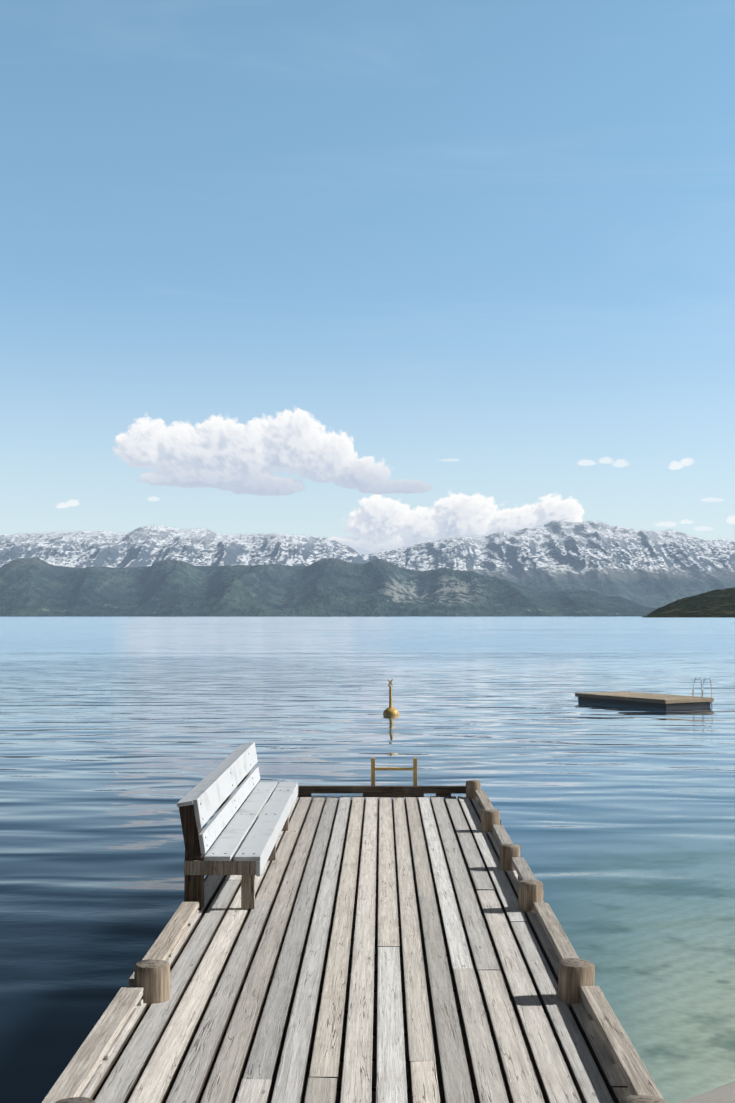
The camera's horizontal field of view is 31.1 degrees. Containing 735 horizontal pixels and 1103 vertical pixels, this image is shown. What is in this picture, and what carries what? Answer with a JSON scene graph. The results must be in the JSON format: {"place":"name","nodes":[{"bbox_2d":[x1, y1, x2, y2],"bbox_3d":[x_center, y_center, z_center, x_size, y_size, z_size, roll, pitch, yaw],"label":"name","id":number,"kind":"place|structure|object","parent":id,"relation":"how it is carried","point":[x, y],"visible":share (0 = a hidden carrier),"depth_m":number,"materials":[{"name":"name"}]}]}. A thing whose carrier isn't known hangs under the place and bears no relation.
{"place":"outdoors","nodes":[
{"label":"outdoors","id":0,"kind":"place"},
{"bbox_2d":[56,500,78,507],"bbox_3d":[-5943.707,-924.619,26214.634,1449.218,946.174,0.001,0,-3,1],"label":"cloud","id":1,"kind":"structure","parent":0,"point":[69,503],"depth_m":26215.19,"materials":[{"name":"white"}]},
{"bbox_2d":[149,497,157,500],"bbox_3d":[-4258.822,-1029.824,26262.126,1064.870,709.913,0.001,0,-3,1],"label":"cloud","id":2,"kind":"structure","parent":0,"point":[153,499],"depth_m":26262.75,"materials":[{"name":"white"}]},
{"bbox_2d":[112,408,432,495],"bbox_3d":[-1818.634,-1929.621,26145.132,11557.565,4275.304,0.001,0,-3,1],"label":"cloud","id":3,"kind":"structure","parent":0,"point":[250,457],"depth_m":26148.66,"materials":[{"name":"white"}]},
{"bbox_2d":[0,557,657,615],"bbox_3d":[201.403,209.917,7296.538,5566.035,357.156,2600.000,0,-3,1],"label":"wooded hills","id":4,"kind":"structure","parent":0,"point":[33,586],"depth_m":6630.90,"materials":[{"name":"green plant"}]},
{"bbox_2d":[95,800,614,1102],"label":"pier frame timbers","id":5,"kind":"object","parent":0,"point":[374,1056],"depth_m":7.78,"materials":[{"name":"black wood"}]},
{"bbox_2d":[85,796,631,1102],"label":"pier deck planks","id":6,"kind":"object","parent":5,"relation":"on","point":[148,1063],"visible":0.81,"depth_m":7.61,"materials":[{"name":"grey wood"}]},
{"bbox_2d":[42,790,663,1102],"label":"dock edge rails","id":7,"kind":"object","parent":6,"relation":"on","point":[80,1073],"visible":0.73,"depth_m":6.75,"materials":[{"name":"wood"}]},
{"bbox_2d":[297,785,465,796],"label":"dock end beam","id":8,"kind":"structure","parent":6,"relation":"on","point":[390,791],"depth_m":15.56,"materials":[{"name":"brown wood"}]},
{"bbox_2d":[371,758,416,797],"bbox_3d":[0.317,3.826,15.652,0.550,2.746,0.042,0,-3,1],"label":"ladder","id":9,"kind":"object","parent":8,"relation":"attached to","point":[413,768],"visible":0.23,"depth_m":15.70,"materials":[{"name":"gold metal"}]},
{"bbox_2d":[0,616,734,1102],"bbox_3d":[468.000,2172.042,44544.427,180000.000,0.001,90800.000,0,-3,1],"label":"fjord water","id":10,"kind":"structure","parent":0,"point":[120,736],"depth_m":25.76,"materials":[{"name":"blue liquid"}]},
{"bbox_2d":[383,679,398,714],"bbox_3d":[0.689,4.420,39.358,0.470,1.227,0.470,-1,-1,-17],"label":"spar buoy","id":11,"kind":"object","parent":10,"relation":"in","point":[390,710],"visible":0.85,"depth_m":39.29,"materials":[{"name":"yellow metal"}]},
{"bbox_2d":[575,677,713,708],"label":"swim raft","id":12,"kind":"object","parent":10,"relation":"on","point":[650,700],"visible":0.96,"depth_m":42.88,"materials":[{"name":"brown wood"}]},
{"bbox_3d":[-0.049,4.079,6.538,2.605,3.154,18.004,0,-3,1],"label":"pier","id":13,"kind":"object","parent":10,"relation":"in","visible":0},
{"bbox_2d":[55,1097,95,1102],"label":"wooden post","id":14,"kind":"object","parent":13,"relation":"on","point":[78,1100],"visible":1,"depth_m":5.52,"materials":[{"name":"brown wood"}]},
{"bbox_2d":[134,959,169,1005],"bbox_3d":[-1.202,2.409,7.390,0.198,0.213,0.200,2,-4,-27],"label":"wooden post","id":15,"kind":"object","parent":13,"relation":"on","point":[152,977],"visible":0.92,"depth_m":7.31,"materials":[{"name":"brown wood"}]},
{"bbox_2d":[177,742,297,909],"bbox_3d":[-1.056,2.305,11.731,0.610,0.807,4.360,0,-3,1],"label":"bench","id":16,"kind":"object","parent":13,"relation":"on","point":[199,804],"visible":0.98,"depth_m":10.39,"materials":[{"name":"white wood"}]},
{"bbox_2d":[466,780,480,799],"bbox_3d":[1.246,2.799,15.497,0.178,0.223,0.177,2,-5,-19],"label":"wooden post","id":17,"kind":"object","parent":13,"relation":"on","point":[472,786],"visible":0.73,"depth_m":15.43,"materials":[{"name":"brown wood"}]},
{"bbox_2d":[481,809,499,834],"bbox_3d":[1.219,2.679,13.099,0.187,0.228,0.188,2,-3,-23],"label":"wooden post","id":18,"kind":"object","parent":13,"relation":"on","point":[490,818],"visible":0.83,"depth_m":13.03,"materials":[{"name":"brown wood"}]},
{"bbox_2d":[499,844,520,872],"bbox_3d":[1.199,2.587,11.145,0.178,0.223,0.179,1,-3,18],"label":"wooden post","id":19,"kind":"object","parent":13,"relation":"on","point":[508,852],"visible":0.85,"depth_m":11.07,"materials":[{"name":"brown wood"}]},
{"bbox_2d":[518,879,542,914],"bbox_3d":[1.188,2.512,9.606,0.180,0.223,0.180,3,-3,-26],"label":"wooden post","id":20,"kind":"object","parent":13,"relation":"on","point":[530,892],"visible":0.88,"depth_m":9.53,"materials":[{"name":"brown wood"}]},
{"bbox_2d":[558,958,594,1006],"bbox_3d":[1.165,2.403,7.365,0.200,0.223,0.200,2,-3,4],"label":"wooden post","id":21,"kind":"object","parent":13,"relation":"on","point":[575,975],"visible":0.81,"depth_m":7.29,"materials":[{"name":"brown wood"}]},
{"bbox_2d":[621,1095,666,1102],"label":"wooden post","id":22,"kind":"object","parent":13,"relation":"on","point":[639,1099],"visible":1,"depth_m":5.48,"materials":[{"name":"brown wood"}]},
{"bbox_2d":[0,520,734,607],"bbox_3d":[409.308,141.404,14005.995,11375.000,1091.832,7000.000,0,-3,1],"label":"snow mountains","id":23,"kind":"structure","parent":0,"point":[653,569],"depth_m":13265.56,"materials":[{"name":"white snow"}]},
{"bbox_2d":[0,0,734,552],"label":"sky","id":24,"kind":"structure","parent":0,"point":[487,246],"materials":[{"name":"blue"}]},
{"bbox_2d":[330,492,583,554],"bbox_3d":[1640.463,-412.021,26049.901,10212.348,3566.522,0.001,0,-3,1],"label":"cloud","id":25,"kind":"structure","parent":0,"point":[371,520],"depth_m":26058.72,"materials":[{"name":"white"}]},
{"bbox_2d":[578,457,626,466],"bbox_3d":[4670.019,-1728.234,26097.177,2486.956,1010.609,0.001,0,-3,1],"label":"cloud","id":26,"kind":"structure","parent":0,"point":[619,463],"depth_m":26099.83,"materials":[{"name":"white"}]},
{"bbox_2d":[656,519,693,526],"bbox_3d":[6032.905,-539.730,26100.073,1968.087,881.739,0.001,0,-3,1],"label":"cloud","id":27,"kind":"structure","parent":0,"point":[671,524],"depth_m":26100.47,"materials":[{"name":"white"}]},
{"bbox_2d":[669,458,692,469],"bbox_3d":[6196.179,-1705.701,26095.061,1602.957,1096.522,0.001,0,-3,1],"label":"cloud","id":28,"kind":"structure","parent":0,"point":[674,465],"depth_m":26096.25,"materials":[{"name":"white"}]},
{"bbox_2d":[643,587,734,617],"bbox_3d":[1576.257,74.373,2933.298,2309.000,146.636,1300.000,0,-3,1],"label":"headland hill","id":29,"kind":"structure","parent":0,"point":[718,603],"depth_m":2496.23,"materials":[{"name":"green plant"}]},
{"bbox_2d":[678,1082,734,1102],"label":"beach sand","id":30,"kind":"structure","parent":0,"point":[724,1094],"depth_m":8.05,"materials":[{"name":"beige sand"}]},
{"bbox_2d":[726,516,734,523],"bbox_3d":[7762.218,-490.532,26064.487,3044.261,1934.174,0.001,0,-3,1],"label":"cloud","id":31,"kind":"structure","parent":0,"point":[730,519],"depth_m":26077.06,"materials":[{"name":"white"}]}
]}

